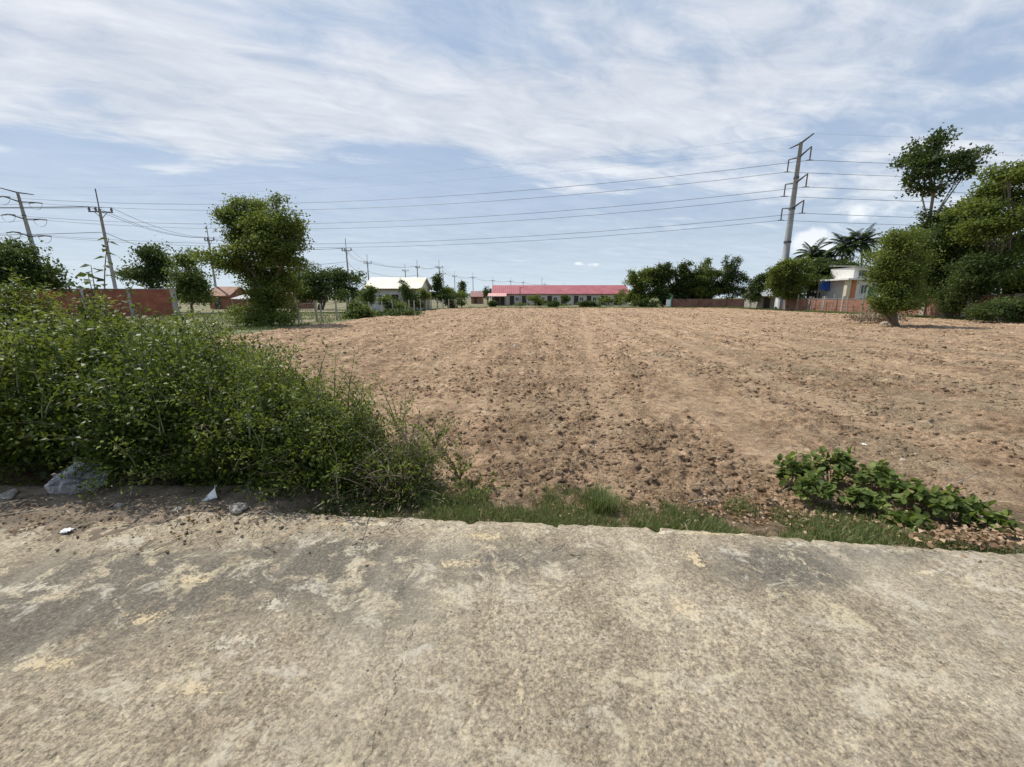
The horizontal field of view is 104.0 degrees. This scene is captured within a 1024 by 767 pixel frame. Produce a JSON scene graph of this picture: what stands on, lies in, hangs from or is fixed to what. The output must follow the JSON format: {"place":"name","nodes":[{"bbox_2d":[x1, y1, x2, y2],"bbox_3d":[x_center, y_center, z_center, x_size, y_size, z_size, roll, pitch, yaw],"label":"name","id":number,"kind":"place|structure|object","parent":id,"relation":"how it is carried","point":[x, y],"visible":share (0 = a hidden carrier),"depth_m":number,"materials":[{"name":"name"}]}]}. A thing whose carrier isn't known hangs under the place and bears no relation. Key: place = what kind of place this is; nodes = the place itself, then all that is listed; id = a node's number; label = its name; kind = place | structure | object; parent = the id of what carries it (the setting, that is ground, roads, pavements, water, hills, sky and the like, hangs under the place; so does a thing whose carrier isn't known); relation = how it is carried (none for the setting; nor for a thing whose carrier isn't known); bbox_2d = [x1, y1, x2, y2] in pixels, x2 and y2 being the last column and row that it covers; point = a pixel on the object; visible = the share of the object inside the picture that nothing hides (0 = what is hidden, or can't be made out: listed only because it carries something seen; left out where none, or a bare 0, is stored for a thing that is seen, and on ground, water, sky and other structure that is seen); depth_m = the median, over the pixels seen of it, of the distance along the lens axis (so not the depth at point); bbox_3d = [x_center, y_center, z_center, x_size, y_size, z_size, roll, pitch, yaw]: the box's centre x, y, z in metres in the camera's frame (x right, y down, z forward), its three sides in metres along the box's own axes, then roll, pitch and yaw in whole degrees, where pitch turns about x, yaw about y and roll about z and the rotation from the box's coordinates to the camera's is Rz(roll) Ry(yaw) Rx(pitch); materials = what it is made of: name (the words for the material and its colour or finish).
{"place":"outdoors","nodes":[
{"label":"outdoors","id":0,"kind":"place"},
{"bbox_2d":[0,480,356,541],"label":"roadside dirt","id":1,"kind":"structure","parent":0,"point":[139,503],"depth_m":3.16,"materials":[{"name":"grey soil"}]},
{"bbox_2d":[44,457,107,494],"bbox_3d":[-3.685,0.758,3.377,0.424,0.295,0.333,0,12,0],"label":"plastic bag","id":2,"kind":"object","parent":1,"relation":"on","point":[61,483],"visible":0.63,"depth_m":3.34,"materials":[{"name":"white plastic"}]},
{"bbox_2d":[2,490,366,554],"bbox_3d":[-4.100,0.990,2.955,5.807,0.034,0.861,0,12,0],"label":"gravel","id":3,"kind":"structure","parent":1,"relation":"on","point":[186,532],"depth_m":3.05,"materials":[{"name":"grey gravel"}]},
{"bbox_2d":[96,327,350,512],"bbox_3d":[-2.468,0.211,3.838,1.678,1.403,1.954,0,12,0],"label":"roadside shrub","id":4,"kind":"object","parent":1,"relation":"on","point":[212,453],"visible":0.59,"depth_m":3.41,"materials":[{"name":"green plant"}]},
{"bbox_2d":[228,502,248,513],"bbox_3d":[-2.113,0.958,3.086,0.201,0.079,0.125,9,15,37],"label":"rock","id":5,"kind":"object","parent":1,"relation":"on","point":[235,508],"visible":0.91,"depth_m":3.05,"materials":[{"name":"white stone"}]},
{"bbox_2d":[0,484,608,564],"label":"dirt debris","id":6,"kind":"object","parent":1,"relation":"on","point":[130,521],"visible":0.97,"depth_m":2.94,"materials":[{"name":"brown soil"}]},
{"bbox_2d":[0,490,688,573],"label":"dirt straw","id":7,"kind":"object","parent":1,"relation":"on","point":[212,522],"visible":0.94,"depth_m":2.84,"materials":[{"name":"beige plant"}]},
{"bbox_2d":[321,391,463,516],"bbox_3d":[-1.013,0.525,3.754,1.128,1.017,1.901,0,12,0],"label":"dry shrub","id":8,"kind":"object","parent":1,"relation":"on","point":[402,472],"visible":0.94,"depth_m":3.46,"materials":[{"name":"green plant"}]},
{"bbox_2d":[348,277,431,309],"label":"white house","id":9,"kind":"structure","parent":0,"point":[387,285],"depth_m":61.31,"materials":[{"name":"beige metal"}]},
{"bbox_2d":[470,291,484,303],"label":"house","id":10,"kind":"structure","parent":0,"point":[476,297],"depth_m":117.57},
{"bbox_2d":[0,512,1023,766],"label":"concrete road","id":11,"kind":"structure","parent":0,"point":[404,702],"depth_m":1.86,"materials":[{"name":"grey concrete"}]},
{"bbox_2d":[0,307,1023,553],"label":"ploughed field","id":12,"kind":"structure","parent":0,"point":[422,343],"depth_m":7.47,"materials":[{"name":"soil"}]},
{"bbox_2d":[0,309,95,415],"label":"roadside shrub","id":13,"kind":"object","parent":12,"relation":"on","point":[7,317],"visible":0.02,"depth_m":4.64,"materials":[{"name":"green plant"}]},
{"bbox_2d":[0,289,190,485],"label":"roadside shrub","id":14,"kind":"object","parent":12,"relation":"on","point":[15,446],"visible":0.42,"depth_m":3.60,"materials":[{"name":"green plant"}]},
{"bbox_2d":[63,237,143,334],"bbox_3d":[-8.001,-1.343,7.902,1.291,2.908,0.554,0,12,0],"label":"sapling","id":15,"kind":"object","parent":12,"relation":"on","point":[82,274],"visible":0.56,"depth_m":7.78,"materials":[{"name":"green plant"}]},
{"bbox_2d":[0,285,290,502],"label":"roadside shrub","id":16,"kind":"object","parent":12,"relation":"on","point":[119,395],"visible":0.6,"depth_m":3.48,"materials":[{"name":"green plant"}]},
{"bbox_2d":[176,325,306,383],"bbox_3d":[-3.679,-0.052,5.416,1.809,1.485,1.828,12,17,43],"label":"roadside shrub","id":17,"kind":"object","parent":12,"relation":"on","point":[260,346],"visible":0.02,"depth_m":5.37,"materials":[{"name":"green plant"}]},
{"bbox_2d":[213,353,400,503],"bbox_3d":[-1.817,0.319,3.619,1.526,1.245,1.963,0,12,0],"label":"roadside shrub","id":18,"kind":"object","parent":12,"relation":"on","point":[317,457],"visible":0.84,"depth_m":3.38,"materials":[{"name":"green plant"}]},
{"bbox_2d":[344,499,386,516],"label":"grass tuft","id":19,"kind":"object","parent":12,"relation":"on","point":[364,508],"visible":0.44,"depth_m":3.21,"materials":[{"name":"green plant"}]},
{"bbox_2d":[379,393,413,430],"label":"weed","id":20,"kind":"object","parent":12,"relation":"on","point":[390,413],"visible":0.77,"depth_m":5.26,"materials":[{"name":"green plant"}]},
{"bbox_2d":[404,286,431,309],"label":"field shrub","id":21,"kind":"object","parent":12,"relation":"on","point":[424,294],"visible":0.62,"depth_m":56.67,"materials":[{"name":"green plant"}]},
{"bbox_2d":[401,487,443,510],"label":"grass tuft","id":22,"kind":"object","parent":12,"relation":"on","point":[422,501],"visible":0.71,"depth_m":3.38,"materials":[{"name":"green plant"}]},
{"bbox_2d":[414,417,459,445],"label":"weed","id":23,"kind":"object","parent":12,"relation":"on","point":[432,438],"visible":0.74,"depth_m":4.70,"materials":[{"name":"green plant"}]},
{"bbox_2d":[430,271,447,301],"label":"narrow tree","id":24,"kind":"object","parent":12,"relation":"on","point":[437,285],"visible":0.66,"depth_m":67.09,"materials":[{"name":"green plant"}]},
{"bbox_2d":[434,442,477,480],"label":"weed","id":25,"kind":"object","parent":12,"relation":"on","point":[454,468],"visible":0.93,"depth_m":3.90,"materials":[{"name":"green plant"}]},
{"bbox_2d":[452,486,489,506],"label":"grass tuft","id":26,"kind":"object","parent":12,"relation":"on","point":[479,497],"visible":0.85,"depth_m":3.41,"materials":[{"name":"green plant"}]},
{"bbox_2d":[448,471,508,494],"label":"weed","id":27,"kind":"object","parent":12,"relation":"on","point":[472,484],"visible":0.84,"depth_m":3.66,"materials":[{"name":"green plant"}]},
{"bbox_2d":[0,307,1023,499],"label":"soil clods","id":28,"kind":"object","parent":12,"relation":"on","point":[629,494],"visible":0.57,"depth_m":6.27,"materials":[{"name":"brown soil"}]},
{"bbox_2d":[539,488,565,504],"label":"grass tuft","id":29,"kind":"object","parent":12,"relation":"on","point":[545,496],"visible":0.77,"depth_m":3.54,"materials":[{"name":"green plant"}]},
{"bbox_2d":[114,326,1023,486],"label":"soil weeds","id":30,"kind":"object","parent":12,"relation":"on","point":[736,387],"visible":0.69,"depth_m":7.94,"materials":[{"name":"green plant"}]},
{"bbox_2d":[577,484,626,515],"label":"grass tuft","id":31,"kind":"object","parent":12,"relation":"on","point":[602,501],"visible":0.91,"depth_m":3.29,"materials":[{"name":"green plant"}]},
{"bbox_2d":[477,481,878,530],"bbox_3d":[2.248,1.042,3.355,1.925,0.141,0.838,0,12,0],"label":"dry leaves","id":32,"kind":"object","parent":12,"relation":"on","point":[759,519],"visible":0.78,"depth_m":3.35,"materials":[{"name":"brown plant"}]},
{"bbox_2d":[721,495,766,518],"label":"grass tuft","id":33,"kind":"object","parent":12,"relation":"on","point":[737,506],"visible":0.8,"depth_m":3.33,"materials":[{"name":"green plant"}]},
{"bbox_2d":[771,451,817,489],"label":"creeping plant","id":34,"kind":"object","parent":12,"relation":"on","point":[792,467],"visible":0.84,"depth_m":3.70,"materials":[{"name":"green plant"}]},
{"bbox_2d":[779,466,842,505],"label":"creeping plant","id":35,"kind":"object","parent":12,"relation":"on","point":[822,488],"visible":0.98,"depth_m":3.42,"materials":[{"name":"green plant"}]},
{"bbox_2d":[803,446,868,486],"bbox_3d":[3.076,0.803,3.807,0.508,0.397,0.397,0,12,0],"label":"creeping plant","id":36,"kind":"object","parent":12,"relation":"on","point":[842,464],"visible":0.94,"depth_m":3.78,"materials":[{"name":"green plant"}]},
{"bbox_2d":[833,487,891,514],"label":"creeping plant","id":37,"kind":"object","parent":12,"relation":"on","point":[866,497],"visible":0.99,"depth_m":3.29,"materials":[{"name":"green plant"}]},
{"bbox_2d":[707,500,1019,538],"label":"dry leaves","id":38,"kind":"object","parent":12,"relation":"on","point":[875,515],"visible":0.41,"depth_m":3.20,"materials":[{"name":"brown plant"}]},
{"bbox_2d":[835,309,912,323],"bbox_3d":[25.541,-4.674,27.910,4.738,0.931,2.701,0,12,0],"label":"brush pile","id":39,"kind":"object","parent":12,"relation":"on","point":[868,316],"visible":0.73,"depth_m":27.62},
{"bbox_2d":[846,458,904,496],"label":"creeping plant","id":40,"kind":"object","parent":12,"relation":"on","point":[878,471],"visible":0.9,"depth_m":3.54,"materials":[{"name":"green plant"}]},
{"bbox_2d":[881,505,934,531],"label":"creeping plant","id":41,"kind":"object","parent":12,"relation":"on","point":[913,519],"visible":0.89,"depth_m":3.05,"materials":[{"name":"green plant"}]},
{"bbox_2d":[885,474,963,512],"bbox_3d":[3.380,0.928,3.340,0.438,0.327,0.369,0,12,0],"label":"creeping plant","id":42,"kind":"object","parent":12,"relation":"on","point":[917,492],"visible":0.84,"depth_m":3.28,"materials":[{"name":"green plant"}]},
{"bbox_2d":[842,514,1023,561],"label":"dry leaves","id":43,"kind":"object","parent":12,"relation":"on","point":[993,538],"visible":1,"depth_m":2.73,"materials":[{"name":"beige plant"}]},
{"bbox_2d":[927,490,996,522],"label":"creeping plant","id":44,"kind":"object","parent":12,"relation":"on","point":[950,504],"visible":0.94,"depth_m":3.08,"materials":[{"name":"green plant"}]},
{"bbox_2d":[954,504,1023,538],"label":"creeping plant","id":45,"kind":"object","parent":12,"relation":"on","point":[1001,519],"visible":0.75,"depth_m":2.97,"materials":[{"name":"green plant"}]},
{"bbox_2d":[0,0,1023,297],"label":"sky","id":46,"kind":"structure","parent":0,"point":[132,97],"materials":[{"name":"blue"}]},
{"bbox_2d":[9,348,1023,604],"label":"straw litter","id":47,"kind":"object","parent":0,"point":[771,432],"visible":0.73,"depth_m":5.81,"materials":[{"name":"beige plant"}]},
{"bbox_2d":[53,298,1022,341],"bbox_3d":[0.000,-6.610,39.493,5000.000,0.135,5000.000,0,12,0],"label":"ground","id":48,"kind":"structure","parent":0,"point":[330,306],"depth_m":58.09,"materials":[{"name":"green plant"}]},
{"bbox_2d":[0,188,51,286],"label":"transmission pole","id":49,"kind":"object","parent":48,"relation":"on","point":[25,220],"visible":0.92,"depth_m":91.81,"materials":[{"name":"concrete"}]},
{"bbox_2d":[0,266,80,342],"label":"tall weeds","id":50,"kind":"object","parent":48,"relation":"on","point":[11,294],"visible":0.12,"depth_m":8.69,"materials":[{"name":"green plant"}]},
{"bbox_2d":[0,232,92,298],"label":"edge tree","id":51,"kind":"object","parent":48,"relation":"on","point":[29,265],"visible":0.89,"depth_m":22.78,"materials":[{"name":"green plant"}]},
{"bbox_2d":[34,298,155,346],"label":"tall weeds","id":52,"kind":"object","parent":48,"relation":"on","point":[81,309],"visible":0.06,"depth_m":7.89,"materials":[{"name":"green plant"}]},
{"bbox_2d":[16,288,179,315],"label":"brick wall","id":53,"kind":"structure","parent":48,"relation":"on","point":[154,299],"depth_m":39.85,"materials":[{"name":"red brick"}]},
{"bbox_2d":[88,189,117,288],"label":"utility pole","id":54,"kind":"object","parent":48,"relation":"on","point":[100,212],"visible":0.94,"depth_m":43.79,"materials":[{"name":"grey concrete"}]},
{"bbox_2d":[105,235,178,288],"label":"dark tree","id":55,"kind":"object","parent":48,"relation":"on","point":[147,274],"visible":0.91,"depth_m":49.48,"materials":[{"name":"green plant"}]},
{"bbox_2d":[40,300,250,375],"bbox_3d":[-5.223,-0.266,5.744,2.666,1.840,1.930,0,12,0],"label":"roadside shrub","id":56,"kind":"object","parent":48,"relation":"on","point":[222,328],"visible":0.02,"depth_m":5.73,"materials":[{"name":"green plant"}]},
{"bbox_2d":[159,247,221,312],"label":"light tree","id":57,"kind":"object","parent":48,"relation":"on","point":[194,284],"visible":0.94,"depth_m":46.88,"materials":[{"name":"green plant"}]},
{"bbox_2d":[210,287,248,308],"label":"house","id":58,"kind":"structure","parent":48,"relation":"on","point":[225,295],"depth_m":64.89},
{"bbox_2d":[185,189,315,323],"bbox_3d":[-16.453,-8.092,26.343,7.819,8.694,6.074,0,12,0],"label":"round tree","id":59,"kind":"object","parent":48,"relation":"on","point":[269,239],"visible":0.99,"depth_m":25.26,"materials":[{"name":"green plant"}]},
{"bbox_2d":[219,283,302,326],"bbox_3d":[-16.605,-5.213,26.557,5.028,3.320,4.666,0,12,0],"label":"field shrub","id":60,"kind":"object","parent":48,"relation":"on","point":[256,314],"visible":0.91,"depth_m":26.14,"materials":[{"name":"green plant"}]},
{"bbox_2d":[285,270,316,307],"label":"light tree","id":61,"kind":"object","parent":48,"relation":"on","point":[304,289],"visible":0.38,"depth_m":55.66,"materials":[{"name":"green plant"}]},
{"bbox_2d":[286,260,368,309],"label":"dark tree","id":62,"kind":"object","parent":48,"relation":"on","point":[333,282],"visible":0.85,"depth_m":56.99,"materials":[{"name":"green plant"}]},
{"bbox_2d":[339,298,376,318],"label":"field shrub","id":63,"kind":"object","parent":48,"relation":"on","point":[357,309],"visible":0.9,"depth_m":35.44,"materials":[{"name":"green plant"}]},
{"bbox_2d":[353,283,380,305],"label":"field shrub","id":64,"kind":"object","parent":48,"relation":"on","point":[369,292],"visible":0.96,"depth_m":52.48,"materials":[{"name":"green plant"}]},
{"bbox_2d":[295,298,461,322],"bbox_3d":[-12.842,-9.465,48.666,2.504,1.900,39.142,2,12,9],"label":"wire fence","id":65,"kind":"object","parent":48,"relation":"on","point":[347,301],"visible":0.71,"depth_m":38.44,"materials":[{"name":"grey metal"}]},
{"bbox_2d":[374,293,412,311],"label":"field shrub","id":66,"kind":"object","parent":48,"relation":"on","point":[385,299],"visible":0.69,"depth_m":48.12,"materials":[{"name":"green plant"}]},
{"bbox_2d":[371,307,427,316],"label":"field shrub","id":67,"kind":"object","parent":48,"relation":"on","point":[395,312],"visible":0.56,"depth_m":39.15,"materials":[{"name":"green plant"}]},
{"bbox_2d":[396,278,421,310],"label":"field shrub","id":68,"kind":"object","parent":48,"relation":"on","point":[408,293],"visible":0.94,"depth_m":55.23,"materials":[{"name":"green plant"}]},
{"bbox_2d":[432,293,469,307],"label":"field shrub","id":69,"kind":"object","parent":48,"relation":"on","point":[460,301],"visible":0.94,"depth_m":65.92,"materials":[{"name":"green plant"}]},
{"bbox_2d":[595,288,626,305],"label":"field shrub","id":70,"kind":"object","parent":48,"relation":"on","point":[608,299],"visible":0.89,"depth_m":87.86,"materials":[{"name":"green plant"}]},
{"bbox_2d":[618,266,658,306],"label":"clump tree","id":71,"kind":"object","parent":48,"relation":"on","point":[640,286],"visible":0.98,"depth_m":75.89,"materials":[{"name":"green plant"}]},
{"bbox_2d":[628,297,661,306],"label":"field shrub","id":72,"kind":"object","parent":48,"relation":"on","point":[643,303],"visible":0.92,"depth_m":72.26,"materials":[{"name":"green plant"}]},
{"bbox_2d":[648,261,679,306],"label":"clump tree","id":73,"kind":"object","parent":48,"relation":"on","point":[665,274],"visible":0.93,"depth_m":74.73,"materials":[{"name":"green plant"}]},
{"bbox_2d":[664,258,710,301],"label":"clump tree","id":74,"kind":"object","parent":48,"relation":"on","point":[681,286],"visible":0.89,"depth_m":74.84,"materials":[{"name":"green plant"}]},
{"bbox_2d":[671,298,744,306],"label":"brick wall","id":75,"kind":"structure","parent":48,"relation":"on","point":[700,302],"depth_m":74.94,"materials":[{"name":"red brick"}]},
{"bbox_2d":[688,257,737,299],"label":"clump tree","id":76,"kind":"object","parent":48,"relation":"on","point":[707,274],"visible":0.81,"depth_m":74.65,"materials":[{"name":"green plant"}]},
{"bbox_2d":[711,254,760,298],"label":"clump tree","id":77,"kind":"object","parent":48,"relation":"on","point":[731,275],"visible":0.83,"depth_m":73.89,"materials":[{"name":"green plant"}]},
{"bbox_2d":[741,271,772,308],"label":"garden tree","id":78,"kind":"object","parent":48,"relation":"on","point":[756,286],"visible":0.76,"depth_m":62.60,"materials":[{"name":"green plant"}]},
{"bbox_2d":[742,290,774,308],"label":"grey shed","id":79,"kind":"structure","parent":48,"relation":"on","point":[766,302],"depth_m":64.76,"materials":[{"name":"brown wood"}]},
{"bbox_2d":[758,253,825,310],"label":"garden tree","id":80,"kind":"object","parent":48,"relation":"on","point":[788,280],"visible":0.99,"depth_m":55.40,"materials":[{"name":"green plant"}]},
{"bbox_2d":[774,134,812,308],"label":"transmission pole","id":81,"kind":"object","parent":48,"relation":"on","point":[787,244],"visible":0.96,"depth_m":63.52,"materials":[{"name":"concrete"}]},
{"bbox_2d":[11,220,894,247],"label":"power wire","id":82,"kind":"object","parent":81,"relation":"attached to","point":[496,242],"visible":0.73,"depth_m":75.48,"materials":[{"name":"black metal"}]},
{"bbox_2d":[0,213,917,243],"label":"power wire","id":83,"kind":"object","parent":81,"relation":"attached to","point":[524,236],"visible":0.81,"depth_m":68.05,"materials":[{"name":"black metal"}]},
{"bbox_2d":[0,187,960,223],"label":"power wire","id":84,"kind":"object","parent":81,"relation":"attached to","point":[527,213],"visible":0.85,"depth_m":67.65,"materials":[{"name":"black metal"}]},
{"bbox_2d":[13,196,956,228],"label":"power wire","id":85,"kind":"object","parent":81,"relation":"attached to","point":[546,218],"visible":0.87,"depth_m":72.64,"materials":[{"name":"black metal"}]},
{"bbox_2d":[10,172,976,210],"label":"power wire","id":86,"kind":"object","parent":81,"relation":"attached to","point":[542,197],"visible":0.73,"depth_m":72.01,"materials":[{"name":"black metal"}]},
{"bbox_2d":[6,160,992,203],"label":"power wire","id":87,"kind":"object","parent":81,"relation":"attached to","point":[523,190],"visible":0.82,"depth_m":66.79,"materials":[{"name":"black metal"}]},
{"bbox_2d":[793,237,829,298],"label":"coconut palm","id":88,"kind":"object","parent":48,"relation":"on","point":[813,248],"visible":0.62,"depth_m":62.27,"materials":[{"name":"green plant"}]},
{"bbox_2d":[782,296,876,313],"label":"brick wall","id":89,"kind":"structure","parent":48,"relation":"on","point":[839,305],"depth_m":50.41,"materials":[{"name":"red brick"}]},
{"bbox_2d":[802,254,863,293],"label":"garden tree","id":90,"kind":"object","parent":48,"relation":"on","point":[824,266],"visible":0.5,"depth_m":57.11,"materials":[{"name":"green plant"}]},
{"bbox_2d":[814,267,874,298],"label":"white building","id":91,"kind":"structure","parent":48,"relation":"on","point":[844,282],"depth_m":52.22,"materials":[{"name":"beige paint"}]},
{"bbox_2d":[822,228,869,259],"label":"coconut palm","id":92,"kind":"object","parent":48,"relation":"on","point":[842,242],"visible":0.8,"depth_m":58.48,"materials":[{"name":"green plant"}]},
{"bbox_2d":[837,223,883,266],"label":"coconut palm","id":93,"kind":"object","parent":48,"relation":"on","point":[868,239],"visible":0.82,"depth_m":56.82,"materials":[{"name":"green plant"}]},
{"bbox_2d":[854,218,945,325],"bbox_3d":[23.916,-6.613,24.528,4.649,6.582,4.964,7,14,28],"label":"bushy tree","id":94,"kind":"object","parent":48,"relation":"on","point":[898,271],"visible":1,"depth_m":24.08,"materials":[{"name":"green plant"}]},
{"bbox_2d":[886,122,1002,214],"bbox_3d":[39.973,-15.363,38.552,9.859,17.697,5.443,0,12,0],"label":"tall tree","id":95,"kind":"object","parent":48,"relation":"on","point":[918,163],"visible":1,"depth_m":37.01,"materials":[{"name":"green plant"}]},
{"bbox_2d":[892,199,1023,317],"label":"dark tree","id":96,"kind":"object","parent":48,"relation":"on","point":[953,251],"visible":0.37,"depth_m":34.74,"materials":[{"name":"green plant"}]},
{"bbox_2d":[897,293,1023,319],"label":"brick wall","id":97,"kind":"structure","parent":48,"relation":"on","point":[927,311],"depth_m":37.67,"materials":[{"name":"red brick"}]},
{"bbox_2d":[929,249,1023,320],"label":"dark tree","id":98,"kind":"object","parent":48,"relation":"on","point":[967,284],"visible":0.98,"depth_m":31.05,"materials":[{"name":"green plant"}]},
{"bbox_2d":[933,155,1023,294],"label":"spreading tree","id":99,"kind":"object","parent":48,"relation":"on","point":[991,223],"visible":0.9,"depth_m":30.87,"materials":[{"name":"green plant"}]},
{"bbox_2d":[954,295,1023,322],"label":"field shrub","id":100,"kind":"object","parent":48,"relation":"on","point":[1008,309],"visible":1,"depth_m":27.87,"materials":[{"name":"green plant"}]},
{"bbox_2d":[491,285,628,304],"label":"row house","id":101,"kind":"structure","parent":0,"point":[548,293],"depth_m":97.09,"materials":[{"name":"red metal"}]},
{"bbox_2d":[163,472,1023,554],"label":"verge grass","id":102,"kind":"structure","parent":0,"point":[866,536],"depth_m":3.10,"materials":[{"name":"green plant"}]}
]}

